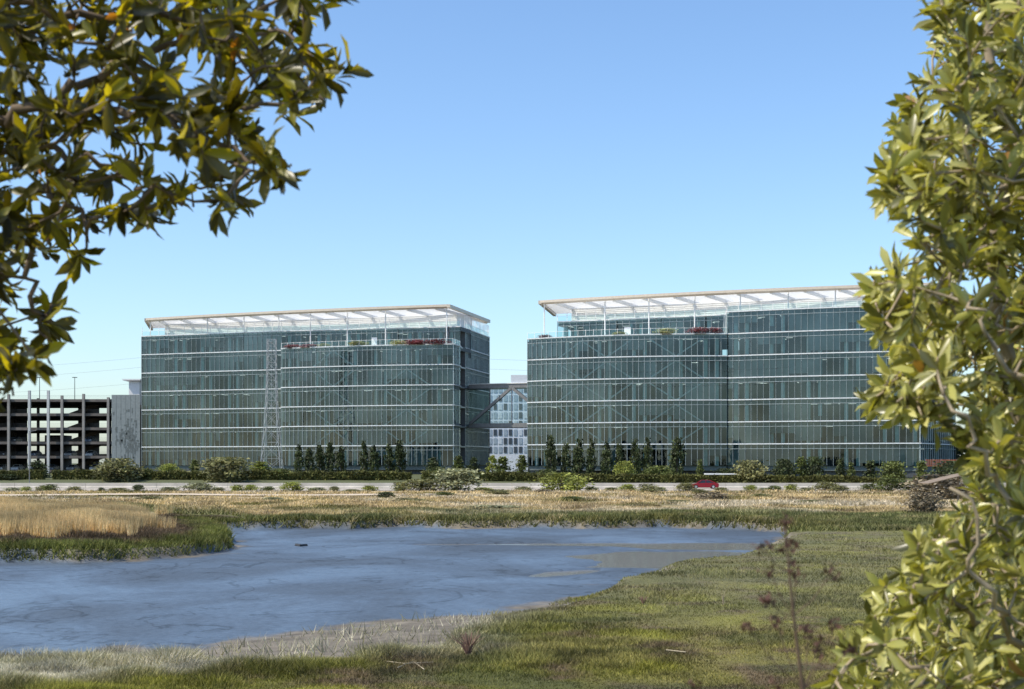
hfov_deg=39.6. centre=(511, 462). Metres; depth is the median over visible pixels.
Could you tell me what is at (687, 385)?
window
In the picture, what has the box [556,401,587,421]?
window
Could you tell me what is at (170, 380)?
window
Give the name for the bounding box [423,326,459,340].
window
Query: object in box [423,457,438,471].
young tree
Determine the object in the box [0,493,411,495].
dirt path
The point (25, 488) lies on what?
roadside bush
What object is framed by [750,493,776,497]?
roadside bush
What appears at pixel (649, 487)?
roadside bush
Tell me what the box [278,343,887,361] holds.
power line
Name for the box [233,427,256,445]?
window
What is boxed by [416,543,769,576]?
water
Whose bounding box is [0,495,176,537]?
golden grass
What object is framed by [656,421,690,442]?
window
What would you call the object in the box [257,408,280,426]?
window
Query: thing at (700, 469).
young tree
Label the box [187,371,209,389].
window
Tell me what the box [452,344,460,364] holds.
window
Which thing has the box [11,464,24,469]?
car
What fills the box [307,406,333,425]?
window
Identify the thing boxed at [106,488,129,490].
roadside bush
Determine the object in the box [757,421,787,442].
window
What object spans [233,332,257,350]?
window
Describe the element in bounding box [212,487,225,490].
roadside bush
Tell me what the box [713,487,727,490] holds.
roadside bush
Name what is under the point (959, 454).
bushy tree
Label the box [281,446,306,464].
window
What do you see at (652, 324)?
window
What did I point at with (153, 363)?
window
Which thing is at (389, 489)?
road
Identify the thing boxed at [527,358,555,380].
window
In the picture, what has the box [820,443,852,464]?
window
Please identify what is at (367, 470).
shrub
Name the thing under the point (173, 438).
window
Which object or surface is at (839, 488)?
roadside bush
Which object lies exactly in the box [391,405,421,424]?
window
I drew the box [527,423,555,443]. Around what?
window
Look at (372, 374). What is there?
window
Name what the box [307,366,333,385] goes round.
window
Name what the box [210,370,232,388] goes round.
window
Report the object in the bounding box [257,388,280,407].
window
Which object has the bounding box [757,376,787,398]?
window
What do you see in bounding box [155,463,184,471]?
young tree
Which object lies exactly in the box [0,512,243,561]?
island pickleweed
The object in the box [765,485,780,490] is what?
roadside bush
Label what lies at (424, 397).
window
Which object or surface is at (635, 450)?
columnar tree
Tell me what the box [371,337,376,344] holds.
door
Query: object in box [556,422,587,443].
window
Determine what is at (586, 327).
window
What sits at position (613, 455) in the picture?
window
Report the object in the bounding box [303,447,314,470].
columnar tree
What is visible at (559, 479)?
roadside bush
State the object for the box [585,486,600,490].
roadside bush
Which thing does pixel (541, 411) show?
window
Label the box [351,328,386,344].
window
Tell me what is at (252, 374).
window
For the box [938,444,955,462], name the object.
window
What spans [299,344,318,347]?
terrace plant
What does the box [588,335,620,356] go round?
window
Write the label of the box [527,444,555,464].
window
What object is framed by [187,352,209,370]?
window
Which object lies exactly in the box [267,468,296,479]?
shrub
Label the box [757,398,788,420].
window
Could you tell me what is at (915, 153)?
broadleaf bush
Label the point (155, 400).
window
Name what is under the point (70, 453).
car
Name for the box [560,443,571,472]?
columnar tree
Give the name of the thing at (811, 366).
window
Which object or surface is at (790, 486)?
roadside bush
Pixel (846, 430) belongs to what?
window
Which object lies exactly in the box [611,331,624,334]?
terrace plant
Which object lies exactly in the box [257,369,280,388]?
window
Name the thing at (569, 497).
roadside bush
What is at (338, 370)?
window
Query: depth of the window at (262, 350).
318.62 m
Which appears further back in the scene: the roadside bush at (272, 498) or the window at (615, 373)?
the window at (615, 373)
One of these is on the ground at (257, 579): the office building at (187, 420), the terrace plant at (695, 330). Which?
the office building at (187, 420)
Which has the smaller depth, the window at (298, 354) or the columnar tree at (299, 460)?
the columnar tree at (299, 460)
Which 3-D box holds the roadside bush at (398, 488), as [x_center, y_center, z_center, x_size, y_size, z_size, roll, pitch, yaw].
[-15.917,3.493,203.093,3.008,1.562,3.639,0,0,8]
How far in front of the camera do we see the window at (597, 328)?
292.42 m
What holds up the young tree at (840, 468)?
on the ground at (257, 579)
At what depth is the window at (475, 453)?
322.26 m
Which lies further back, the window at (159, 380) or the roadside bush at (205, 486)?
the window at (159, 380)
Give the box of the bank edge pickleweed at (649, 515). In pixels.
[185,511,854,533]
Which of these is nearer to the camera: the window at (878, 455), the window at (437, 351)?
the window at (878, 455)
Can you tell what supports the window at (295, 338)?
in the office building at (187, 420)
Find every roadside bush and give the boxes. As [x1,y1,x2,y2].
[1,487,20,490]
[19,486,31,490]
[33,485,43,490]
[40,484,61,490]
[65,486,82,490]
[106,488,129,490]
[132,484,144,490]
[134,496,167,499]
[159,487,179,490]
[178,482,217,490]
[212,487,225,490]
[230,484,243,490]
[243,485,260,490]
[259,486,274,490]
[262,497,283,500]
[276,482,307,490]
[308,487,326,490]
[329,486,340,490]
[361,485,378,490]
[368,492,394,497]
[389,482,407,490]
[391,498,425,501]
[394,479,445,490]
[411,468,487,490]
[436,492,454,495]
[467,505,527,508]
[473,487,491,490]
[481,489,509,494]
[512,486,535,490]
[529,472,595,490]
[533,489,555,491]
[557,496,584,500]
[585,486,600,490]
[604,487,615,489]
[616,484,635,490]
[635,484,660,492]
[664,500,688,502]
[674,483,695,491]
[689,489,707,493]
[691,491,733,499]
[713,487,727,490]
[743,485,759,490]
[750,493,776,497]
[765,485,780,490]
[784,484,797,490]
[797,487,813,490]
[799,500,836,502]
[808,482,839,490]
[829,485,851,491]
[858,484,879,490]
[866,478,917,490]
[894,474,972,501]
[900,491,947,513]
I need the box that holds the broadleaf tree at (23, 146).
[0,0,373,412]
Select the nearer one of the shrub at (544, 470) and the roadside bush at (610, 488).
the roadside bush at (610, 488)
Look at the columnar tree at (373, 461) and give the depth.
285.59 m
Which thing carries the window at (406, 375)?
in the office building at (187, 420)
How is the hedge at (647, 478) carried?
on the ground at (257, 579)
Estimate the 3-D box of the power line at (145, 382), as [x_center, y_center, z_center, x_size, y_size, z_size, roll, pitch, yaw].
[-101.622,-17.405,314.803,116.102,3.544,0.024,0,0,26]
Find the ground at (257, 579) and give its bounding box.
[0,463,1023,688]
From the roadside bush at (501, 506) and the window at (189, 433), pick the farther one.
the window at (189, 433)
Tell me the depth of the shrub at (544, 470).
257.66 m
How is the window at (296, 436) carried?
in the office building at (187, 420)
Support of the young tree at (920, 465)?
on the ground at (257, 579)
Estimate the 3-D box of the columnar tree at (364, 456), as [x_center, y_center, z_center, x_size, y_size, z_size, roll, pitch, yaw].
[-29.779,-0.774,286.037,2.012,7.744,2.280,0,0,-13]
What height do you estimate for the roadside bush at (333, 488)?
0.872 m
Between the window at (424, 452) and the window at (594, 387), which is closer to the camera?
the window at (594, 387)
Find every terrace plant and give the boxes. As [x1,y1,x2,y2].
[284,344,301,348]
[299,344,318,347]
[316,343,332,346]
[347,341,368,345]
[387,340,407,344]
[396,339,429,344]
[425,339,455,344]
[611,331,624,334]
[652,328,677,334]
[684,327,710,333]
[705,327,722,332]
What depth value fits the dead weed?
2.60 m
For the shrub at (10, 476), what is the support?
on the ground at (257, 579)
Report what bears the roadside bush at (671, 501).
on the ground at (257, 579)
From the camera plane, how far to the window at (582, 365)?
283.28 m
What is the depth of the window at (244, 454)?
320.37 m
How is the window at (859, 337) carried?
in the office building at (715, 421)
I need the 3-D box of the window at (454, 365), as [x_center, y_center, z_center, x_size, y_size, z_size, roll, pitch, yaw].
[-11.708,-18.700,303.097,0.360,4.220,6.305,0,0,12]
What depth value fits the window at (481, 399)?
323.04 m
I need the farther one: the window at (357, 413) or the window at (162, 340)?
the window at (162, 340)
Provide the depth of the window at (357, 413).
305.78 m
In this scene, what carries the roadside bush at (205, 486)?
on the ground at (257, 579)
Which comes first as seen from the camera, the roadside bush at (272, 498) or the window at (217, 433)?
the roadside bush at (272, 498)
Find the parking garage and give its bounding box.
[0,391,140,472]
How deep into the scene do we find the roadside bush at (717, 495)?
149.39 m
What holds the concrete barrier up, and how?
on the ground at (257, 579)
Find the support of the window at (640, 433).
in the office building at (715, 421)
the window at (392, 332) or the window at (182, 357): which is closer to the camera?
the window at (392, 332)
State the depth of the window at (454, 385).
302.29 m
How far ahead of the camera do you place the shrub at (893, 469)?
247.22 m
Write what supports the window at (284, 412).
in the office building at (187, 420)
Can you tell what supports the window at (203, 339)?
in the office building at (187, 420)
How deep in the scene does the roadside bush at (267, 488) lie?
207.77 m
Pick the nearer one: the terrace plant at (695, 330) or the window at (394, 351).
the terrace plant at (695, 330)
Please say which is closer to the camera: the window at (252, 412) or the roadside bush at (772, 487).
the roadside bush at (772, 487)
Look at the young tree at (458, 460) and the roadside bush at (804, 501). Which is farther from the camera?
the young tree at (458, 460)
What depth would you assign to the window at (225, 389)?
322.57 m
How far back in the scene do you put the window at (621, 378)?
277.87 m
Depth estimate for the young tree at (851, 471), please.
249.80 m
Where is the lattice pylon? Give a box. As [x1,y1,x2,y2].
[260,339,283,468]
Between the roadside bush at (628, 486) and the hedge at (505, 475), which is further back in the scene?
the hedge at (505, 475)
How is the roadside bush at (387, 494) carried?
on the ground at (257, 579)
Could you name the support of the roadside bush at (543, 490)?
on the ground at (257, 579)
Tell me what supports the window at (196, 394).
in the office building at (187, 420)
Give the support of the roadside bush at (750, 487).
on the ground at (257, 579)
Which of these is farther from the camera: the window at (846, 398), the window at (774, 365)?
the window at (774, 365)
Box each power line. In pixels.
[9,368,269,392]
[270,368,795,386]
[273,352,869,371]
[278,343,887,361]
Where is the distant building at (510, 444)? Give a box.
[490,375,527,470]
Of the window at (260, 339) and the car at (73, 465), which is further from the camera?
the car at (73, 465)
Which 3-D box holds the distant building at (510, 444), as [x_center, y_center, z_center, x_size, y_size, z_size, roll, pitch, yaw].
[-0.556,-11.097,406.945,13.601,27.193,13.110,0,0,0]
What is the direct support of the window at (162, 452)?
in the office building at (187, 420)
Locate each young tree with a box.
[24,460,51,477]
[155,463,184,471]
[189,459,202,470]
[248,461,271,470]
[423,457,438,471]
[451,455,464,468]
[466,457,481,471]
[485,455,497,472]
[492,456,513,471]
[515,455,530,472]
[696,459,703,475]
[793,456,808,480]
[835,458,846,475]
[847,462,855,475]
[862,460,878,477]
[913,460,928,479]
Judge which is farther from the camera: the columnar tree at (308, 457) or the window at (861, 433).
the columnar tree at (308, 457)
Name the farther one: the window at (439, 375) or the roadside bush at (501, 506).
the window at (439, 375)
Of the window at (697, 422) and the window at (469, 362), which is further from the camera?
the window at (469, 362)
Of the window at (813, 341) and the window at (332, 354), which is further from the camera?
the window at (332, 354)
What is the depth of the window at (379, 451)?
303.55 m
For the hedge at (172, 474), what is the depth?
260.51 m
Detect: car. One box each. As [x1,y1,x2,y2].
[0,450,10,455]
[0,464,6,469]
[10,437,21,441]
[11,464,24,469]
[31,450,41,455]
[50,464,59,469]
[64,450,76,455]
[66,464,78,469]
[85,437,96,441]
[85,450,97,455]
[692,480,718,488]
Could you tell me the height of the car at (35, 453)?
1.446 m
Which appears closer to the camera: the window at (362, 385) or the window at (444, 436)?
the window at (444, 436)
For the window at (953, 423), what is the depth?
278.62 m
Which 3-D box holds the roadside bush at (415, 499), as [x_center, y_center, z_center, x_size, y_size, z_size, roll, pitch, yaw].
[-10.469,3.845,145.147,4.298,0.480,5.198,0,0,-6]
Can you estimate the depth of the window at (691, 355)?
275.98 m
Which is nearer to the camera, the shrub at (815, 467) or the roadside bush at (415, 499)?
the roadside bush at (415, 499)
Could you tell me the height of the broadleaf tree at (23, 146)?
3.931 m
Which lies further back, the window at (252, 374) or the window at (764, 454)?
the window at (252, 374)
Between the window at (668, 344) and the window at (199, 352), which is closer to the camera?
the window at (668, 344)
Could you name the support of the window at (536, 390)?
in the office building at (715, 421)
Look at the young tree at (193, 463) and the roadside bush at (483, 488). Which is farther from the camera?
the young tree at (193, 463)
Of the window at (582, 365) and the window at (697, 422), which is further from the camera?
the window at (582, 365)
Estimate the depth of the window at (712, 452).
276.32 m
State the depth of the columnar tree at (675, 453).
261.59 m
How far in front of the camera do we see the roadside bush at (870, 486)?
202.71 m
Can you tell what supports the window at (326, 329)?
in the office building at (187, 420)
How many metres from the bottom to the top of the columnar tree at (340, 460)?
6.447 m
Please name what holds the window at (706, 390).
in the office building at (715, 421)
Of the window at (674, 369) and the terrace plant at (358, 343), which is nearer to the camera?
the window at (674, 369)
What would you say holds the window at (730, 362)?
in the office building at (715, 421)
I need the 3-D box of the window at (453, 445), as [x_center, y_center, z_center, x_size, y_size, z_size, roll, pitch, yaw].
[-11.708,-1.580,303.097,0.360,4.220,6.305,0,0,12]
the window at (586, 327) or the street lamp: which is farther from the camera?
the window at (586, 327)
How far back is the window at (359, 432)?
305.03 m
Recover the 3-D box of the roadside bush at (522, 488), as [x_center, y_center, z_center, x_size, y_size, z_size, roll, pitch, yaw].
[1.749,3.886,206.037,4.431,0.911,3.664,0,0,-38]
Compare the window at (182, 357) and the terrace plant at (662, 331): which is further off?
the window at (182, 357)
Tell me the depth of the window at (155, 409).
328.97 m
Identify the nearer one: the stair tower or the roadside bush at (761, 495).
the roadside bush at (761, 495)
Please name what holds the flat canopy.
on the ground at (257, 579)
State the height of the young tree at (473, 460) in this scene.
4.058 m
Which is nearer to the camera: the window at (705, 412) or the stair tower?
the window at (705, 412)
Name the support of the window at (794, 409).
in the office building at (715, 421)
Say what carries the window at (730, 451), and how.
in the office building at (715, 421)
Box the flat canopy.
[704,473,736,475]
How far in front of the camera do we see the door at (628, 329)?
289.72 m
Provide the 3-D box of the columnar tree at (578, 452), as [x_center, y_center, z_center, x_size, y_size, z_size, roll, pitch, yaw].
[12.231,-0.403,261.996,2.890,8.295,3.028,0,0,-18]
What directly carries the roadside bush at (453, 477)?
on the ground at (257, 579)
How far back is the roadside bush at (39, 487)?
205.64 m
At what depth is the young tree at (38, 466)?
267.44 m
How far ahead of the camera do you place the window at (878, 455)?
266.57 m
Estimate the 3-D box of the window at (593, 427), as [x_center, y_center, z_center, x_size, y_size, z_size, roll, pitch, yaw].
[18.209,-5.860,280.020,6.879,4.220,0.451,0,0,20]
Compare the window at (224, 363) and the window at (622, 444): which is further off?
the window at (224, 363)
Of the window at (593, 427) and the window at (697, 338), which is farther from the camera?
the window at (593, 427)
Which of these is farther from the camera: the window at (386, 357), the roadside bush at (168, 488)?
the window at (386, 357)
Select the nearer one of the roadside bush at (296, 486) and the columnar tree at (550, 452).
the roadside bush at (296, 486)
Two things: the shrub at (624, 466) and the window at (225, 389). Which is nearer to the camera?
the shrub at (624, 466)
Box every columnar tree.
[293,444,304,471]
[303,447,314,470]
[313,444,325,470]
[323,442,335,471]
[334,446,347,471]
[359,441,368,468]
[368,445,380,471]
[383,444,394,471]
[392,440,407,472]
[543,434,556,471]
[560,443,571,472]
[571,438,586,473]
[585,438,597,472]
[599,441,614,474]
[613,442,623,473]
[628,438,641,474]
[641,437,652,472]
[668,437,686,473]
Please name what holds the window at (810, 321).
in the office building at (715, 421)
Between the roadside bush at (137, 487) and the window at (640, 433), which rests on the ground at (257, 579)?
the roadside bush at (137, 487)
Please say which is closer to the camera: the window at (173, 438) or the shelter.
the shelter
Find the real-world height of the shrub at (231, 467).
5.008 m
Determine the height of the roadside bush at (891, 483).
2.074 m
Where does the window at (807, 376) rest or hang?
in the office building at (715, 421)
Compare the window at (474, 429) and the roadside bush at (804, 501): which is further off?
the window at (474, 429)
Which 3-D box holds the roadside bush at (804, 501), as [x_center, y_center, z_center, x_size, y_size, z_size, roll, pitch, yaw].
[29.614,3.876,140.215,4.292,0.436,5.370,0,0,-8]
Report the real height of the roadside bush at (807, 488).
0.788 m
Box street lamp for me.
[29,430,36,482]
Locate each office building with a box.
[141,304,489,473]
[527,283,955,477]
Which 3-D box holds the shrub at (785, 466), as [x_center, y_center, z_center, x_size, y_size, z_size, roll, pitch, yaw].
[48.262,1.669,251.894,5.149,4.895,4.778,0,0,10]
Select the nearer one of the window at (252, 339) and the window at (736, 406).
the window at (736, 406)
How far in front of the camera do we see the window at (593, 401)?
279.91 m
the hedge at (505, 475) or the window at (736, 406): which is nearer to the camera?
the hedge at (505, 475)
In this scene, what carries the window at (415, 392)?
in the office building at (187, 420)
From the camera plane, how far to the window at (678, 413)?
276.86 m
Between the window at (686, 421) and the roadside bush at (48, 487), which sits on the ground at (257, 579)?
the roadside bush at (48, 487)
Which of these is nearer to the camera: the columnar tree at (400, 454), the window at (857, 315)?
the window at (857, 315)
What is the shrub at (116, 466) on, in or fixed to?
on the ground at (257, 579)
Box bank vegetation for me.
[0,489,1018,537]
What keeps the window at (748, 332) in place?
in the office building at (715, 421)
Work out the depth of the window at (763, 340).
273.00 m
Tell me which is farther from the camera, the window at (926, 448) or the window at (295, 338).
the window at (295, 338)
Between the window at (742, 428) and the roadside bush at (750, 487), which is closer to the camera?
the roadside bush at (750, 487)
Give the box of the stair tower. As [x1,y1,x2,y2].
[122,379,140,404]
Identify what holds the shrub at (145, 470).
on the ground at (257, 579)
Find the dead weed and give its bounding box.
[683,511,858,688]
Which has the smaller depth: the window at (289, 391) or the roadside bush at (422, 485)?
the roadside bush at (422, 485)
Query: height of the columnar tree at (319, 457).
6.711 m
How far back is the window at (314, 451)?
308.78 m
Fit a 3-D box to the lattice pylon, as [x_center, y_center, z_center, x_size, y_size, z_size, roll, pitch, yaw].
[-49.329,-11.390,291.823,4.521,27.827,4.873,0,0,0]
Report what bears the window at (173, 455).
in the office building at (187, 420)
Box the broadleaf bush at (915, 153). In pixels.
[811,0,1023,688]
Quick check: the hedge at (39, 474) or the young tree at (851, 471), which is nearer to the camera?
the young tree at (851, 471)
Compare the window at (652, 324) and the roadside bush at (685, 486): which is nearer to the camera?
the roadside bush at (685, 486)
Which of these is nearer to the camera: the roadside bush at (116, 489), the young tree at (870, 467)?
the roadside bush at (116, 489)
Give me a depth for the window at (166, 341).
327.41 m
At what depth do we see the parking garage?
331.62 m
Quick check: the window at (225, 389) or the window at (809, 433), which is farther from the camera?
the window at (225, 389)
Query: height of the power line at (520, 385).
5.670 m
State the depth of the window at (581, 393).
282.66 m
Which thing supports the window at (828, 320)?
in the office building at (715, 421)
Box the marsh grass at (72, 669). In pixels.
[0,529,1022,688]
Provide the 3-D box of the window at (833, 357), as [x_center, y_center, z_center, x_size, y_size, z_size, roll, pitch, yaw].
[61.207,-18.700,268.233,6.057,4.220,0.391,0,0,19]
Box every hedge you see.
[0,469,45,479]
[51,468,411,479]
[421,470,537,481]
[538,472,884,482]
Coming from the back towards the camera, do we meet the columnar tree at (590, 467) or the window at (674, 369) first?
the window at (674, 369)
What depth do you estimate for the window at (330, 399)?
307.27 m
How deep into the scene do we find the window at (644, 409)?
277.87 m
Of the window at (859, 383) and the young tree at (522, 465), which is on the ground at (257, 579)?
the young tree at (522, 465)
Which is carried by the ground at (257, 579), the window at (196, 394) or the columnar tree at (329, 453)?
the columnar tree at (329, 453)
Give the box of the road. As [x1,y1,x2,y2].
[0,488,964,490]
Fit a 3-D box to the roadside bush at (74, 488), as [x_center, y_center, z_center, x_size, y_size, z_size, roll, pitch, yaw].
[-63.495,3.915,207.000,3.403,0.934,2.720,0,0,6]
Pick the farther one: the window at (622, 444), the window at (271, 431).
the window at (271, 431)
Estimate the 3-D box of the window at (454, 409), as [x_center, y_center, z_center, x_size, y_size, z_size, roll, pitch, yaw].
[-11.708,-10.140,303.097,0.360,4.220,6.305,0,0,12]
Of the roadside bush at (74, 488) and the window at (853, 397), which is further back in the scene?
the window at (853, 397)
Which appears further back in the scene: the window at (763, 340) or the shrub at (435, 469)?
the window at (763, 340)
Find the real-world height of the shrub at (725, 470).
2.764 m
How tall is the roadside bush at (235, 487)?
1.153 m
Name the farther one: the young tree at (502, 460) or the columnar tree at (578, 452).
the young tree at (502, 460)
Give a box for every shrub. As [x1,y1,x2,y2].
[0,474,28,479]
[89,457,151,481]
[141,468,155,479]
[186,456,254,482]
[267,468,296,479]
[349,469,382,478]
[430,466,446,471]
[450,630,483,654]
[537,469,557,481]
[612,460,635,474]
[639,465,678,478]
[704,468,738,475]
[730,460,768,482]
[770,458,796,475]
[802,456,826,475]
[868,461,909,479]
[929,460,971,482]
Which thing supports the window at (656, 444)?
in the office building at (715, 421)
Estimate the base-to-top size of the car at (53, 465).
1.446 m
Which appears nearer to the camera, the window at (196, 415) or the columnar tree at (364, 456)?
the columnar tree at (364, 456)
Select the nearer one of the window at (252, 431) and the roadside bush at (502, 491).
the roadside bush at (502, 491)
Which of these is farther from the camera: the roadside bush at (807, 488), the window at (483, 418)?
the window at (483, 418)
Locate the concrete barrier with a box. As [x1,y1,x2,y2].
[0,483,1005,487]
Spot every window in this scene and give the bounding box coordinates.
[141,335,163,353]
[141,354,163,372]
[141,372,163,390]
[141,391,163,408]
[141,409,163,427]
[141,428,164,446]
[141,447,163,464]
[164,334,186,352]
[164,353,186,371]
[164,372,187,390]
[164,390,186,408]
[164,409,187,427]
[164,428,187,446]
[164,446,187,464]
[187,333,210,352]
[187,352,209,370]
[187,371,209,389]
[187,390,209,408]
[187,409,209,426]
[187,427,209,445]
[187,446,209,461]
[210,332,232,351]
[210,351,232,370]
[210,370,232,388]
[210,389,232,407]
[210,408,232,426]
[210,427,232,445]
[210,446,232,459]
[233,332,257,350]
[233,351,256,369]
[233,370,256,388]
[233,389,256,407]
[233,408,256,426]
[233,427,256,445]
[233,446,256,464]
[257,331,280,350]
[257,350,280,369]
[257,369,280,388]
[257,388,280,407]
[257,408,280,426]
[257,427,280,445]
[257,446,280,464]
[281,330,315,345]
[281,347,307,366]
[281,367,307,386]
[281,386,306,405]
[281,406,306,425]
[281,426,307,445]
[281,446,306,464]
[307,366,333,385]
[307,386,334,405]
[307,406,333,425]
[307,426,333,445]
[307,445,333,464]
[308,346,334,365]
[316,329,350,345]
[334,345,361,365]
[334,365,361,384]
[334,385,361,405]
[334,405,361,424]
[334,425,361,444]
[334,445,360,464]
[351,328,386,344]
[362,345,391,364]
[362,365,391,384]
[362,385,391,404]
[362,405,390,424]
[362,425,390,444]
[362,445,387,463]
[387,327,422,339]
[391,344,416,363]
[391,364,421,384]
[391,384,421,404]
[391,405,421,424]
[391,425,421,444]
[391,445,421,464]
[422,364,452,383]
[422,384,452,404]
[422,404,452,424]
[422,425,452,444]
[422,445,452,464]
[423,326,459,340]
[425,343,452,363]
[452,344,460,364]
[453,364,460,384]
[453,384,460,404]
[453,404,460,424]
[453,425,460,444]
[453,445,460,463]
[465,328,489,353]
[465,348,489,372]
[465,367,489,390]
[465,387,489,408]
[465,406,489,425]
[465,426,489,445]
[465,446,489,464]
[527,337,555,358]
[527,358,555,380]
[527,380,555,401]
[527,401,555,422]
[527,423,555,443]
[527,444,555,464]
[556,336,588,357]
[556,357,588,379]
[556,379,588,400]
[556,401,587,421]
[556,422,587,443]
[556,444,587,465]
[557,320,589,336]
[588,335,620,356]
[588,356,620,378]
[588,378,620,400]
[588,400,620,421]
[588,422,620,442]
[588,444,619,465]
[589,319,622,334]
[621,334,655,355]
[621,356,655,377]
[621,378,655,399]
[621,400,655,421]
[621,422,655,443]
[621,444,655,459]
[622,317,656,331]
[656,316,689,332]
[656,333,690,355]
[656,355,690,377]
[656,377,690,398]
[656,399,690,420]
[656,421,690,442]
[656,444,690,464]
[690,314,724,332]
[691,333,726,354]
[691,355,726,376]
[691,377,726,398]
[691,399,726,420]
[691,421,726,442]
[691,444,726,464]
[727,310,757,322]
[727,332,756,338]
[727,354,757,376]
[727,377,756,388]
[727,399,756,414]
[727,421,757,443]
[727,443,757,464]
[757,309,787,331]
[757,331,787,353]
[757,353,787,376]
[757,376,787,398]
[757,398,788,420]
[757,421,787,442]
[757,443,787,465]
[788,307,819,330]
[788,330,819,352]
[788,353,819,375]
[788,375,819,397]
[788,398,819,420]
[788,420,819,442]
[788,443,819,465]
[820,306,852,329]
[820,329,852,351]
[820,352,852,374]
[820,375,852,397]
[820,397,852,419]
[820,420,852,442]
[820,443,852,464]
[853,306,882,328]
[853,329,879,350]
[853,351,885,373]
[853,374,881,390]
[853,397,885,419]
[853,420,885,442]
[853,443,885,464]
[886,443,919,465]
[918,443,936,464]
[922,421,937,442]
[938,423,955,443]
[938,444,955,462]
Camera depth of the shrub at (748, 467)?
248.77 m
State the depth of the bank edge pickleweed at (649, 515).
98.33 m
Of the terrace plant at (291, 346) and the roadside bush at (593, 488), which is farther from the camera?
the terrace plant at (291, 346)
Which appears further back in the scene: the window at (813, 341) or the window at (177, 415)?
the window at (177, 415)
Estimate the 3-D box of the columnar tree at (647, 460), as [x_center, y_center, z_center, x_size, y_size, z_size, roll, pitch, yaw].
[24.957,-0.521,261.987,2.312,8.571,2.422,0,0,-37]
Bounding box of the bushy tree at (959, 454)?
[956,432,974,473]
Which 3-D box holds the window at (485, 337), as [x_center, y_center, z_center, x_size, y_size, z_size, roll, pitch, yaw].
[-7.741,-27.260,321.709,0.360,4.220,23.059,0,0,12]
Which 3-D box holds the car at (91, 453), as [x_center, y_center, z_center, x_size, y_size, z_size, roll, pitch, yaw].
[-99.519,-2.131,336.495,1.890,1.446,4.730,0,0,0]
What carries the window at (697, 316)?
in the office building at (715, 421)
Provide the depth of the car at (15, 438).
335.47 m
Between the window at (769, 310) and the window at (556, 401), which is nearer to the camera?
the window at (769, 310)
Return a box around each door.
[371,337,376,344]
[624,327,630,333]

